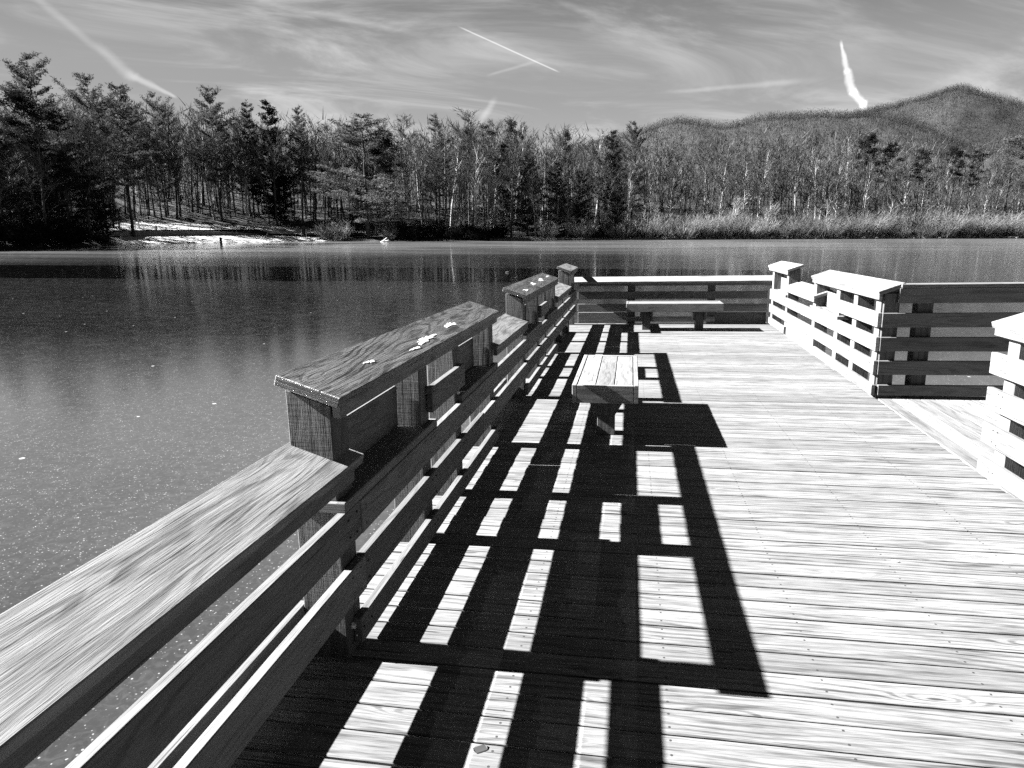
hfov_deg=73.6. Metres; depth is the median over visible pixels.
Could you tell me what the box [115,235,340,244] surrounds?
beach
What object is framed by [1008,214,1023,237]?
bush
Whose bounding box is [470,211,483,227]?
bare tree
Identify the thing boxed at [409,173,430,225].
bare tree
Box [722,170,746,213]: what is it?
bare tree
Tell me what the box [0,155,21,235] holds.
evergreen tree
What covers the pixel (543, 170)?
bare tree
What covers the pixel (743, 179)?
bare tree
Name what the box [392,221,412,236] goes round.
evergreen bush
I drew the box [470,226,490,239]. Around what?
evergreen bush
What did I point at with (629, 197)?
bare tree
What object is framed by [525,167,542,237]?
bare tree
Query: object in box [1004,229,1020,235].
bush
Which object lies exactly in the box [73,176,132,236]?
evergreen tree
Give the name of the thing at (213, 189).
bare tree
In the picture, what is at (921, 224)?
bush
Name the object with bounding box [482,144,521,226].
pine tree
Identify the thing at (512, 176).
bare tree
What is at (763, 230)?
bush
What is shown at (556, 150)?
bare tree
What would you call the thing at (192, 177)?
bare tree
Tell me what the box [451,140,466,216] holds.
bare tree
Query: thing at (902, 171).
bare tree
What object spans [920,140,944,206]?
bare tree
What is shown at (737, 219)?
bush
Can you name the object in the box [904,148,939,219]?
pine tree
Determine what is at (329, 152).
bare tree
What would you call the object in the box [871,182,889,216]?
bare tree
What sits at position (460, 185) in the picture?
bare tree
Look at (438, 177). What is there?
bare tree
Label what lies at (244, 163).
bare tree
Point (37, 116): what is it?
bare tree
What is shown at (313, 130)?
bare tree
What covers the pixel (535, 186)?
bare tree
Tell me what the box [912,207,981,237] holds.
bush
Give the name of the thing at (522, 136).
bare tree
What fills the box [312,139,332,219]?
bare tree
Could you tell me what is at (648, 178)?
bare tree
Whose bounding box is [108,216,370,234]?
lawn
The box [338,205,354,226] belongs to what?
bare tree
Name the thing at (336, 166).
bare tree
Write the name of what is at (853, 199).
bare tree
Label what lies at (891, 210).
bare tree
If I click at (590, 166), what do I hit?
bare tree
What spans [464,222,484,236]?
evergreen bush
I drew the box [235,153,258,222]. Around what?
bare tree
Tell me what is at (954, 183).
bare tree
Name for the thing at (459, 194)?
bare tree
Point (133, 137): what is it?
bare tree
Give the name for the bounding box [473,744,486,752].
dead leaf
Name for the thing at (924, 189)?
bare tree
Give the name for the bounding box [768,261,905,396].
wooden railing
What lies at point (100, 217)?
evergreen tree
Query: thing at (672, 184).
bare tree
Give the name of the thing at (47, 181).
bare tree
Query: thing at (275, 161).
bare tree
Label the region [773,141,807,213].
bare tree
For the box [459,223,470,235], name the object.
evergreen bush
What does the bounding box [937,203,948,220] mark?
bare tree
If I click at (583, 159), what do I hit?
bare tree
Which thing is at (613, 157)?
pine tree
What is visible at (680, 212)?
bare tree
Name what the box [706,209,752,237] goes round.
bush
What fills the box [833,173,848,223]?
bare tree
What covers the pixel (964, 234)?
bush
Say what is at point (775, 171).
bare tree
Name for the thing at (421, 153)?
bare tree
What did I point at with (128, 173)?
bare tree
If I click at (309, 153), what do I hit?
bare tree
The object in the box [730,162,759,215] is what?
bare tree
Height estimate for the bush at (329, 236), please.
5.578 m
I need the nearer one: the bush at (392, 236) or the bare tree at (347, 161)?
the bush at (392, 236)
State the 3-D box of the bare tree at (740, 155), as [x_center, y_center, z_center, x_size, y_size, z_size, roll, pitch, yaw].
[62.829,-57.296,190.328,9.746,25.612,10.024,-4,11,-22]
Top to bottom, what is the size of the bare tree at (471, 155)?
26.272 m
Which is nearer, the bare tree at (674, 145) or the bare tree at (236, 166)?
the bare tree at (236, 166)
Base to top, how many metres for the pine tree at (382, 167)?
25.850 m
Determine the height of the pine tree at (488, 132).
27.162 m
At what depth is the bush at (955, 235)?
174.58 m
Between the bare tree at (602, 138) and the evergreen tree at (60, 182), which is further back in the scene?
the bare tree at (602, 138)
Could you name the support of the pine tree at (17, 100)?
on the ground at (263, 222)
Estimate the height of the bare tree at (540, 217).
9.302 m
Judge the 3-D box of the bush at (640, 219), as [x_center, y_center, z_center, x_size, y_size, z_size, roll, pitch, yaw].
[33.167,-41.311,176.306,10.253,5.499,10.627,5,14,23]
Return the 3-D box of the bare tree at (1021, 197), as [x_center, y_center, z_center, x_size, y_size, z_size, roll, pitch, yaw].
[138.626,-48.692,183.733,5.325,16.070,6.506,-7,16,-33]
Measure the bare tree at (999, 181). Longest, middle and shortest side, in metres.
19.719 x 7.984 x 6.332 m
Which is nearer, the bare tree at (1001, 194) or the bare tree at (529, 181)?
the bare tree at (529, 181)
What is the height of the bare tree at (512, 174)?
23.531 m
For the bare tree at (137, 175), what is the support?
on the ground at (263, 222)
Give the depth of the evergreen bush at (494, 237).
163.85 m
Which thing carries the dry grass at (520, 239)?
on the ground at (263, 222)
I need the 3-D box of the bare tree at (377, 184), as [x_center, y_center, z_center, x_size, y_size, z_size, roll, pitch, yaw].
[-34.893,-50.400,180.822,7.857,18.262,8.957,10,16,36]
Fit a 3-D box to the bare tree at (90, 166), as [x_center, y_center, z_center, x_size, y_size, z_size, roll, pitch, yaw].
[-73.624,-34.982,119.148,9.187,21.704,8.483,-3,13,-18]
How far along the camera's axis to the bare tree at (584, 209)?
172.41 m
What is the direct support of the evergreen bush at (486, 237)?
on the ground at (263, 222)
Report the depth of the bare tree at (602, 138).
184.77 m
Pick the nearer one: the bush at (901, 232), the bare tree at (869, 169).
the bush at (901, 232)
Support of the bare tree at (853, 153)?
on the ground at (263, 222)
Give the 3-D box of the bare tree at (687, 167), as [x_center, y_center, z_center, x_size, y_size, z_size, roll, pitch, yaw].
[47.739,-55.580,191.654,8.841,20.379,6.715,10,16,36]
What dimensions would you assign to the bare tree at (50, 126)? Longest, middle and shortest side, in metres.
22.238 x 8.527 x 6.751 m
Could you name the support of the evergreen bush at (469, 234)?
on the ground at (263, 222)
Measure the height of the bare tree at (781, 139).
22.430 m
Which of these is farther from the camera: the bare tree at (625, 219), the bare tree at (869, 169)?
the bare tree at (869, 169)
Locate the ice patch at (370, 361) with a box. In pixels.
[363,359,375,363]
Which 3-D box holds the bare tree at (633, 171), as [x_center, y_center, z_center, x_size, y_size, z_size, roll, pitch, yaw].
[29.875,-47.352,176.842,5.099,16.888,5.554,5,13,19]
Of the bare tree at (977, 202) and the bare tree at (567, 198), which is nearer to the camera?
the bare tree at (567, 198)
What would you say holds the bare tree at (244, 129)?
on the ground at (263, 222)
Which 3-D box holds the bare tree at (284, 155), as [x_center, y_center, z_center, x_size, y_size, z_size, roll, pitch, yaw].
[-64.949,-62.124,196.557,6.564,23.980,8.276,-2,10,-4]
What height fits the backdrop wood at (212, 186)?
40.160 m
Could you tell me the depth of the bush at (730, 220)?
171.66 m
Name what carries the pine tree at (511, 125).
on the ground at (263, 222)
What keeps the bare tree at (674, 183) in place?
on the ground at (263, 222)
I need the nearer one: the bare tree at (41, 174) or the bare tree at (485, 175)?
the bare tree at (41, 174)
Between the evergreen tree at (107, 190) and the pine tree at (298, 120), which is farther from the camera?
the pine tree at (298, 120)
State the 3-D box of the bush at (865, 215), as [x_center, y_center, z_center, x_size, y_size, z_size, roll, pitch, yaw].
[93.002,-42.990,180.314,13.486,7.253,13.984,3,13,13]
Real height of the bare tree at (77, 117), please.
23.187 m
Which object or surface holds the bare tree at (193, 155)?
on the ground at (263, 222)
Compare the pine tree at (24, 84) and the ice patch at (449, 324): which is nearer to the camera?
the ice patch at (449, 324)
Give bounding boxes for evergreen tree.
[0,139,48,225]
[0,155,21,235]
[0,187,18,221]
[3,179,55,225]
[4,136,71,223]
[33,175,83,232]
[38,149,80,221]
[71,185,96,228]
[73,165,119,235]
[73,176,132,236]
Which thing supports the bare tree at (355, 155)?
on the ground at (263, 222)
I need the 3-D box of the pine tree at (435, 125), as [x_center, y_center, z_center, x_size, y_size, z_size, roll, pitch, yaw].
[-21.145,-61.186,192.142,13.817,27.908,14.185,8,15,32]
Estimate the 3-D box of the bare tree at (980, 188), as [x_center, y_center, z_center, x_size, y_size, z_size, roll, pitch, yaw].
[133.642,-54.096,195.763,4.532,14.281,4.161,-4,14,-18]
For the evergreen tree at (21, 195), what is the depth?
106.65 m
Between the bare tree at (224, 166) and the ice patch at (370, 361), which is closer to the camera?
the ice patch at (370, 361)
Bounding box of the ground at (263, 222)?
[0,149,1023,249]
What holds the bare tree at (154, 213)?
on the ground at (263, 222)
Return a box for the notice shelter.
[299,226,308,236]
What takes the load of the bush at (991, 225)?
on the ground at (263, 222)
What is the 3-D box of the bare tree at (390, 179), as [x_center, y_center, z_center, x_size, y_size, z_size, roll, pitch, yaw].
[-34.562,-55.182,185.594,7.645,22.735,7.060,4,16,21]
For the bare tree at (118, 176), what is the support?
on the ground at (263, 222)
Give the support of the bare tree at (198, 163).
on the ground at (263, 222)
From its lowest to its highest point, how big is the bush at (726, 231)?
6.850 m
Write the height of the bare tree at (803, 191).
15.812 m
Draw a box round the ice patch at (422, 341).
[418,334,436,344]
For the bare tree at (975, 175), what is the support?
on the ground at (263, 222)
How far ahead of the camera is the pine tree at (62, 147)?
113.91 m
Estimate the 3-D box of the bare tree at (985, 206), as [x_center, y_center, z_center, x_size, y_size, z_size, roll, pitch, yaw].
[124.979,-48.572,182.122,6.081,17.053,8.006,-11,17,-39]
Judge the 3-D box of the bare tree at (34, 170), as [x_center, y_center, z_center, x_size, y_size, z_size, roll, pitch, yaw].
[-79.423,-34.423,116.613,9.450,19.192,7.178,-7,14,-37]
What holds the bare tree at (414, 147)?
on the ground at (263, 222)
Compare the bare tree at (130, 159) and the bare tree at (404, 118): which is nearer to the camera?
the bare tree at (130, 159)
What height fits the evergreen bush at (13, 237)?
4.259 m
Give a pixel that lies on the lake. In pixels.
(138, 390)
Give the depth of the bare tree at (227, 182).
177.06 m
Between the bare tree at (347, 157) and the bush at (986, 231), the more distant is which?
the bare tree at (347, 157)
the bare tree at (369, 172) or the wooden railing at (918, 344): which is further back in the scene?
the bare tree at (369, 172)
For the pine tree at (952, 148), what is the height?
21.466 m
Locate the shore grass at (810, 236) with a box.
[576,235,1022,239]
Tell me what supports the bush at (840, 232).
on the ground at (263, 222)
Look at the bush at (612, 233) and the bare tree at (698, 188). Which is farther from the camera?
the bare tree at (698, 188)
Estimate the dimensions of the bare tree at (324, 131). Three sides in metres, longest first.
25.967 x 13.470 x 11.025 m
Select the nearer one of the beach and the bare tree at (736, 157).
the beach
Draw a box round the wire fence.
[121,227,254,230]
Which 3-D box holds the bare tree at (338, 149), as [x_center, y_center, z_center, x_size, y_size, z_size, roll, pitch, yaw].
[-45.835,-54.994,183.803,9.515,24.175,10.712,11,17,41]
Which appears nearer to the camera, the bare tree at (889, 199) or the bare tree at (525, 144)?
the bare tree at (889, 199)
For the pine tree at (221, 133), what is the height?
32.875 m
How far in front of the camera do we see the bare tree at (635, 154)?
182.50 m
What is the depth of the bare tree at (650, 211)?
171.51 m
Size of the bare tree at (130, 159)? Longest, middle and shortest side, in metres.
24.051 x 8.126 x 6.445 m
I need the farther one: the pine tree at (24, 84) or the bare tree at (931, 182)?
the bare tree at (931, 182)
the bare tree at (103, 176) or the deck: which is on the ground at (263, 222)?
the bare tree at (103, 176)
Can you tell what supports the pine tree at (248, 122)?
on the ground at (263, 222)
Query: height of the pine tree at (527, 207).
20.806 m
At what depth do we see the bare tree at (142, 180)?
162.21 m
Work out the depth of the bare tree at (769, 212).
175.67 m
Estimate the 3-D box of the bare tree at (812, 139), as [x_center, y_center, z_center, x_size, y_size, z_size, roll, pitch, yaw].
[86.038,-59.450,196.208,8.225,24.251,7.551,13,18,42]
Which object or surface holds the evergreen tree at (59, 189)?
on the ground at (263, 222)
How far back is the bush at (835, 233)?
172.06 m
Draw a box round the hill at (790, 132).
[552,117,970,160]
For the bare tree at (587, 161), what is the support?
on the ground at (263, 222)
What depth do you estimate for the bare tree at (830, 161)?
213.39 m
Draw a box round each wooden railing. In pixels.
[0,263,577,767]
[574,275,772,323]
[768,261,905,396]
[874,282,1023,397]
[977,312,1023,500]
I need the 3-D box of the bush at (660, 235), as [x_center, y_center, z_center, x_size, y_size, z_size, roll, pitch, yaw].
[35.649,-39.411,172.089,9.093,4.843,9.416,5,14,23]
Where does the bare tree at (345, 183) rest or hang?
on the ground at (263, 222)
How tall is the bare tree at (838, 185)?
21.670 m
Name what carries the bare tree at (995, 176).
on the ground at (263, 222)
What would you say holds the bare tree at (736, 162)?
on the ground at (263, 222)
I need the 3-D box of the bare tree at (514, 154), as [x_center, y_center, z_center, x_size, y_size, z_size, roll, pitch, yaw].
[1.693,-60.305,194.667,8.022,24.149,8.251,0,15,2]
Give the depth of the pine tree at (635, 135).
188.49 m
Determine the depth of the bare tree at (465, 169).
191.49 m
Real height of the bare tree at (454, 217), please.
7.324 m
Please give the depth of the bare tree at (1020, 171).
186.36 m
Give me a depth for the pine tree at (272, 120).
179.55 m
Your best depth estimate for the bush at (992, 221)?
174.80 m
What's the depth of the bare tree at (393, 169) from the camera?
190.24 m
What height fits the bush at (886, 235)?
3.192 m
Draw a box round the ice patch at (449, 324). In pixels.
[444,322,456,327]
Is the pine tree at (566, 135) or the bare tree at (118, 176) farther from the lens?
the pine tree at (566, 135)
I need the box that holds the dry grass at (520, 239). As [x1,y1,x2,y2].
[490,237,575,240]
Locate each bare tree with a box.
[0,106,25,135]
[0,110,43,220]
[0,117,9,178]
[0,139,8,244]
[0,150,34,225]
[1,117,30,211]
[7,98,48,140]
[13,127,71,244]
[19,133,66,215]
[25,99,65,152]
[29,111,51,155]
[29,159,69,220]
[37,105,72,209]
[40,108,76,213]
[44,101,96,215]
[55,104,111,223]
[58,102,81,142]
[65,120,108,242]
[69,100,99,199]
[75,140,111,231]
[84,123,117,226]
[88,123,132,239]
[97,113,129,216]
[108,112,132,212]
[113,136,134,215]
[116,99,135,203]
[120,114,147,218]
[121,155,139,188]
[122,124,148,215]
[123,106,147,208]
[124,121,156,215]
[132,114,156,217]
[136,169,157,218]
[139,118,166,219]
[142,108,189,219]
[151,100,186,201]
[154,128,174,215]
[161,103,186,203]
[161,119,183,216]
[167,154,186,214]
[177,112,209,211]
[180,122,211,207]
[182,108,221,219]
[182,149,202,213]
[184,118,210,205]
[192,152,209,212]
[194,135,213,216]
[200,156,218,212]
[203,134,222,213]
[209,114,231,195]
[213,154,236,212]
[217,128,237,216]
[220,144,241,217]
[225,111,254,212]
[229,117,262,212]
[230,106,254,216]
[230,122,244,212]
[231,137,264,223]
[234,132,261,216]
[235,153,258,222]
[240,169,253,204]
[247,131,272,226]
[249,116,266,204]
[255,125,291,225]
[259,126,288,221]
[276,128,293,208]
[281,142,304,221]
[286,124,324,222]
[286,125,308,211]
[289,133,314,223]
[293,156,318,226]
[297,130,333,225]
[302,113,335,220]
[302,122,346,217]
[312,122,341,207]
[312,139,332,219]
[314,139,344,233]
[321,125,342,218]
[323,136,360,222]
[334,141,357,220]
[334,159,351,220]
[336,128,360,203]
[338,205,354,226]
[346,131,366,216]
[350,127,386,217]
[353,134,376,204]
[359,132,370,195]
[361,154,374,215]
[366,163,392,226]
[370,142,394,220]
[371,121,397,195]
[385,113,423,207]
[385,138,403,216]
[392,178,407,237]
[394,137,413,224]
[394,140,419,225]
[399,133,429,222]
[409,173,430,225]
[412,129,427,211]
[412,131,434,222]
[418,142,446,226]
[420,142,457,236]
[426,125,458,219]
[430,126,446,205]
[437,106,483,209]
[440,140,466,225]
[444,207,461,229]
[447,118,473,212]
[449,173,468,224]
[450,163,467,222]
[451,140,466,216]
[454,136,488,226]
[454,139,471,208]
[460,128,482,224]
[469,128,494,227]
[469,136,493,218]
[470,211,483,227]
[477,131,505,213]
[477,177,496,226]
[478,202,498,228]
[482,133,508,217]
[485,118,503,208]
[486,171,506,226]
[496,140,526,237]
[500,122,534,218]
[502,145,523,230]
[507,134,523,175]
[515,124,538,198]
[518,157,540,229]
[519,139,545,233]
[520,136,543,213]
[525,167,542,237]
[535,202,558,236]
[536,145,555,219]
[537,129,573,197]
[540,128,565,205]
[540,162,556,225]
[550,195,562,235]
[558,125,588,194]
[558,151,572,226]
[560,205,583,236]
[561,142,585,217]
[562,182,576,235]
[567,140,593,216]
[574,180,593,224]
[581,129,620,222]
[582,137,603,219]
[585,146,598,204]
[586,154,620,233]
[586,164,598,223]
[596,203,609,235]
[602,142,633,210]
[604,191,612,215]
[605,143,629,199]
[618,171,639,221]
[618,208,631,229]
[622,168,637,217]
[624,141,641,221]
[632,171,652,217]
[635,142,657,199]
[639,159,654,216]
[639,198,657,223]
[641,163,660,222]
[652,148,670,191]
[652,209,668,236]
[653,147,677,216]
[654,174,668,213]
[657,169,680,218]
[665,160,680,221]
[668,132,689,207]
[671,160,693,216]
[675,149,696,214]
[675,205,685,218]
[683,139,701,210]
[687,169,709,220]
[690,140,717,212]
[691,152,719,217]
[693,133,721,218]
[702,194,711,222]
[704,132,728,209]
[712,153,735,214]
[719,130,744,217]
[720,142,752,208]
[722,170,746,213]
[722,195,752,221]
[724,133,755,218]
[726,196,743,226]
[729,162,745,210]
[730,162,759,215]
[735,192,746,218]
[737,154,759,215]
[745,137,767,205]
[747,139,771,220]
[749,148,777,219]
[749,170,773,221]
[758,201,777,224]
[758,205,773,220]
[766,145,792,220]
[767,148,788,218]
[768,201,783,227]
[769,139,798,219]
[771,134,795,204]
[772,173,787,216]
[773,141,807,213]
[785,143,804,210]
[786,146,806,212]
[796,132,829,216]
[797,169,815,220]
[798,173,815,218]
[803,129,822,208]
[803,164,828,216]
[808,153,828,218]
[813,164,836,218]
[814,144,843,231]
[814,199,837,222]
[823,145,838,177]
[824,150,853,220]
[824,154,853,210]
[832,132,859,206]
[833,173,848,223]
[841,138,866,218]
[847,180,861,220]
[849,162,871,218]
[854,152,879,213]
[856,144,875,190]
[861,145,879,206]
[867,159,887,195]
[867,177,890,216]
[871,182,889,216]
[880,160,906,212]
[881,201,899,223]
[884,158,910,214]
[889,178,915,218]
[892,160,910,215]
[893,142,916,202]
[900,177,920,218]
[909,160,936,214]
[915,176,933,222]
[916,157,941,212]
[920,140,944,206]
[931,150,949,203]
[933,184,945,207]
[937,156,957,213]
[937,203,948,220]
[943,157,967,214]
[949,198,957,215]
[956,182,968,217]
[958,158,972,203]
[959,203,980,221]
[966,155,988,205]
[967,172,998,215]
[968,147,989,211]
[970,189,981,212]
[971,172,986,212]
[976,202,983,219]
[978,158,1004,218]
[987,154,1007,216]
[987,155,1014,221]
[989,181,1010,214]
[994,155,1021,215]
[997,155,1021,220]
[998,173,1023,217]
[1014,166,1023,213]
[1014,166,1023,214]
[1018,185,1023,206]
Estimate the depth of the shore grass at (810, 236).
172.75 m
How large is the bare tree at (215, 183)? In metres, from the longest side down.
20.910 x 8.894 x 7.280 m
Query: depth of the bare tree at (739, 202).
178.75 m
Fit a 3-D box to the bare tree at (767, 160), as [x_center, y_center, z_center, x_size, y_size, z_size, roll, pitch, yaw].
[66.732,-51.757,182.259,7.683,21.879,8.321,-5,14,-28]
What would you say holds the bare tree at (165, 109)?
on the ground at (263, 222)
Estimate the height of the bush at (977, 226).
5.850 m
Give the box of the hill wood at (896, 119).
[547,106,1005,160]
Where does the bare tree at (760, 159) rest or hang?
on the ground at (263, 222)
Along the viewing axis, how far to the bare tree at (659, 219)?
168.55 m
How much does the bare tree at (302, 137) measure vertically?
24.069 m
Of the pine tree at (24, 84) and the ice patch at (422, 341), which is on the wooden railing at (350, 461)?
the ice patch at (422, 341)
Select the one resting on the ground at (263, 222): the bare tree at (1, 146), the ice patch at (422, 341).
the bare tree at (1, 146)
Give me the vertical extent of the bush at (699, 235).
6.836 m
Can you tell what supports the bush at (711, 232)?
on the ground at (263, 222)
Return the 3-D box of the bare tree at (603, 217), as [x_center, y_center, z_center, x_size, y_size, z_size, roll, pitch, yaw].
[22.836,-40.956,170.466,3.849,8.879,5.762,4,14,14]
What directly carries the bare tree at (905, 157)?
on the ground at (263, 222)
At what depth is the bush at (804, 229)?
172.29 m
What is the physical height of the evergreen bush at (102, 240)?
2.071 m
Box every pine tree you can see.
[0,50,118,215]
[0,88,58,222]
[0,128,30,207]
[27,107,104,225]
[43,72,139,234]
[75,81,165,236]
[125,90,190,216]
[183,84,247,220]
[225,99,264,218]
[233,99,305,218]
[257,153,298,220]
[284,105,325,218]
[301,112,438,237]
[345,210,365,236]
[365,129,403,234]
[411,113,462,214]
[454,124,481,225]
[473,121,508,224]
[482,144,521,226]
[496,117,519,212]
[500,150,549,232]
[537,161,575,234]
[553,127,574,213]
[566,170,593,229]
[594,130,629,217]
[607,184,628,231]
[610,121,653,218]
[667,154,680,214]
[848,131,881,217]
[875,140,905,211]
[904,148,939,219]
[938,145,964,208]
[948,147,993,218]
[995,134,1023,197]
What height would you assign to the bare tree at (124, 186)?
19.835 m
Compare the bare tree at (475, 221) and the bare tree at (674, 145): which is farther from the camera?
the bare tree at (674, 145)
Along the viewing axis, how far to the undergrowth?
181.74 m
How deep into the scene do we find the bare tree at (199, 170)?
172.16 m
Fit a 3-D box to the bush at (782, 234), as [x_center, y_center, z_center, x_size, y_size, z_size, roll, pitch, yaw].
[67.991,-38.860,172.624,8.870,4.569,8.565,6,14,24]
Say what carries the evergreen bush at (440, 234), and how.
on the ground at (263, 222)
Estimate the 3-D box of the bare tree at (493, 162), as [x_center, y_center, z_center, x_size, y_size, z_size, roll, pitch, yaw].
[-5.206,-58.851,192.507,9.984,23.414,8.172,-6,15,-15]
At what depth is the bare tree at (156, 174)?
161.32 m
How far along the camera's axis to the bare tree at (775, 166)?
180.53 m
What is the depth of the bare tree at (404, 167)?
179.95 m
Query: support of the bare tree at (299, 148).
on the ground at (263, 222)
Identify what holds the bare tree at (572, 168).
on the ground at (263, 222)
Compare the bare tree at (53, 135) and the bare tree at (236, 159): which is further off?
the bare tree at (236, 159)
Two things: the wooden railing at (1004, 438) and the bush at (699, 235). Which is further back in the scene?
the bush at (699, 235)
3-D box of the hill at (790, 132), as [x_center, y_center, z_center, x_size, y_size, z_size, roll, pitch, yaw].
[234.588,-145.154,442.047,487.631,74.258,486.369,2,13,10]
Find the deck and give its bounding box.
[230,323,1023,767]
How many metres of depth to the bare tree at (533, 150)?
167.71 m
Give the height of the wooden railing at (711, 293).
1.509 m
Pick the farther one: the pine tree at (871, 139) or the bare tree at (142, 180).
the pine tree at (871, 139)
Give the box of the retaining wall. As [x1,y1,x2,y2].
[111,231,254,235]
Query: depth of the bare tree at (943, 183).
185.09 m
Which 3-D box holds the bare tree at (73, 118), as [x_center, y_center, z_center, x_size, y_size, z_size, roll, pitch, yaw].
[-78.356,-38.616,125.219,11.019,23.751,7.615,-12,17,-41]
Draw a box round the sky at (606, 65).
[0,0,1023,160]
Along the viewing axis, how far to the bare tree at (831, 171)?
180.35 m
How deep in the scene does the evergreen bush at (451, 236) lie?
164.62 m
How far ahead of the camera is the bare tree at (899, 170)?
193.45 m
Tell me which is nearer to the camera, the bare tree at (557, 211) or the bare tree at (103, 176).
the bare tree at (103, 176)
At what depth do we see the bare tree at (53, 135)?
126.78 m
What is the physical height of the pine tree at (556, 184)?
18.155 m
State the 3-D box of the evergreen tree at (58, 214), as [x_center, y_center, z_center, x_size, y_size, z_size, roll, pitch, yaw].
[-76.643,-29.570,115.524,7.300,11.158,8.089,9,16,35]
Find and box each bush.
[0,223,21,242]
[93,235,110,244]
[313,217,341,239]
[330,219,354,238]
[377,225,399,239]
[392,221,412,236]
[404,226,425,239]
[417,228,434,238]
[426,220,452,236]
[438,227,449,236]
[444,230,460,238]
[445,225,464,237]
[446,224,467,237]
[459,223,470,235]
[462,227,479,238]
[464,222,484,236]
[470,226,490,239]
[478,227,493,238]
[485,225,510,238]
[486,223,514,237]
[536,220,559,238]
[563,214,600,237]
[569,222,598,238]
[588,225,602,235]
[591,211,631,232]
[600,215,629,231]
[601,220,630,237]
[613,223,640,238]
[620,210,671,238]
[624,226,643,237]
[627,214,650,231]
[633,218,651,234]
[637,218,667,236]
[657,209,707,239]
[659,222,683,238]
[672,213,716,238]
[683,218,714,237]
[684,207,740,236]
[692,211,733,237]
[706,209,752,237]
[714,213,755,238]
[715,209,756,235]
[728,218,764,238]
[732,210,782,238]
[742,215,772,236]
[766,211,821,238]
[768,221,793,237]
[774,214,811,237]
[794,209,850,238]
[812,216,847,238]
[821,208,879,238]
[831,225,850,237]
[841,210,888,226]
[843,210,896,236]
[847,211,899,237]
[861,207,922,235]
[885,227,898,236]
[886,222,917,238]
[895,204,952,235]
[908,222,941,238]
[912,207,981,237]
[917,203,982,236]
[947,220,981,237]
[958,208,1017,236]
[959,217,997,236]
[970,213,1013,236]
[976,207,1023,235]
[981,221,1009,234]
[995,227,1005,236]
[1001,218,1023,236]
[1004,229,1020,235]
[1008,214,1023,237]
[1010,223,1023,237]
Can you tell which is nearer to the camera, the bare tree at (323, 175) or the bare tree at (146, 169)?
the bare tree at (146, 169)
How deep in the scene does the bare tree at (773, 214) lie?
174.54 m
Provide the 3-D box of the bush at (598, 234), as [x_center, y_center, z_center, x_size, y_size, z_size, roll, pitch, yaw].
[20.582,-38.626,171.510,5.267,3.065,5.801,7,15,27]
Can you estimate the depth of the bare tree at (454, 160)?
173.34 m
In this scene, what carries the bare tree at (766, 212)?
on the ground at (263, 222)
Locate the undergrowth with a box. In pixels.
[0,191,1023,240]
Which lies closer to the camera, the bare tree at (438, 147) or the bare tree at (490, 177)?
the bare tree at (490, 177)
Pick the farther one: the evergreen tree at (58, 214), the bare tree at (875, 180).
the bare tree at (875, 180)
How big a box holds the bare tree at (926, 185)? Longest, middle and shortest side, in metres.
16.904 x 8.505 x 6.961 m
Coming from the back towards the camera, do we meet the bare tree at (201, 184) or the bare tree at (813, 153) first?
the bare tree at (813, 153)
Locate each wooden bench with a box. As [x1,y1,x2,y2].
[572,355,638,434]
[626,301,723,329]
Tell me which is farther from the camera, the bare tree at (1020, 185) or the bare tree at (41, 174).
the bare tree at (1020, 185)
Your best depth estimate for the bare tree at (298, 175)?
181.39 m
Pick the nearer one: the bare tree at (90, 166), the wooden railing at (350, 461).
the wooden railing at (350, 461)
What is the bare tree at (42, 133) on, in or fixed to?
on the ground at (263, 222)
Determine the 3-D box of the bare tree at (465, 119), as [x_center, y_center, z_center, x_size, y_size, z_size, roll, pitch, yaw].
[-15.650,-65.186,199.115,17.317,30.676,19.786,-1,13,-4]
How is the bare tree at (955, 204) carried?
on the ground at (263, 222)
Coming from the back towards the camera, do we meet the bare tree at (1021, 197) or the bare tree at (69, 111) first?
the bare tree at (1021, 197)
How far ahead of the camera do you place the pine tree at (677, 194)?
194.81 m
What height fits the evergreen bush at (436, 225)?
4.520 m
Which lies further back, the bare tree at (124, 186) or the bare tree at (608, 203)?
the bare tree at (608, 203)
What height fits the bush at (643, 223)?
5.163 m
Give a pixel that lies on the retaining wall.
(140, 233)
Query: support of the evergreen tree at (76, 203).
on the ground at (263, 222)
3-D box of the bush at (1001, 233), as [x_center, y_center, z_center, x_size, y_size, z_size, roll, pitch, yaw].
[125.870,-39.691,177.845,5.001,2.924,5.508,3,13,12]
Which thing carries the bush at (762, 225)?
on the ground at (263, 222)
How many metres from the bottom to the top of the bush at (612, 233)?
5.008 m
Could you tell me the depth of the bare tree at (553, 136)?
206.93 m
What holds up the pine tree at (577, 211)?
on the ground at (263, 222)
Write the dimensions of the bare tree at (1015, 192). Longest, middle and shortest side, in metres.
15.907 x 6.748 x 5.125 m
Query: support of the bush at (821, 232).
on the ground at (263, 222)
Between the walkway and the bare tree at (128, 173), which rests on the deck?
the walkway
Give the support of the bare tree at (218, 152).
on the ground at (263, 222)
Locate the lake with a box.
[0,238,1023,767]
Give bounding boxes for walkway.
[877,395,1017,497]
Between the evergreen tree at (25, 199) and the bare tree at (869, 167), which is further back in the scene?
the bare tree at (869, 167)
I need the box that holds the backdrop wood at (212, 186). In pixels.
[0,91,1023,217]
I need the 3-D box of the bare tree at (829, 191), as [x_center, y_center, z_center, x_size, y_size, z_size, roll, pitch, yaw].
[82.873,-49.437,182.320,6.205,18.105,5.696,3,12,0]
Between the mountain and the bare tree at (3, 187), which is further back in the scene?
the mountain
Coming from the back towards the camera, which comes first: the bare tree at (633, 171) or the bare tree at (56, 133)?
the bare tree at (633, 171)
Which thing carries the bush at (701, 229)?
on the ground at (263, 222)

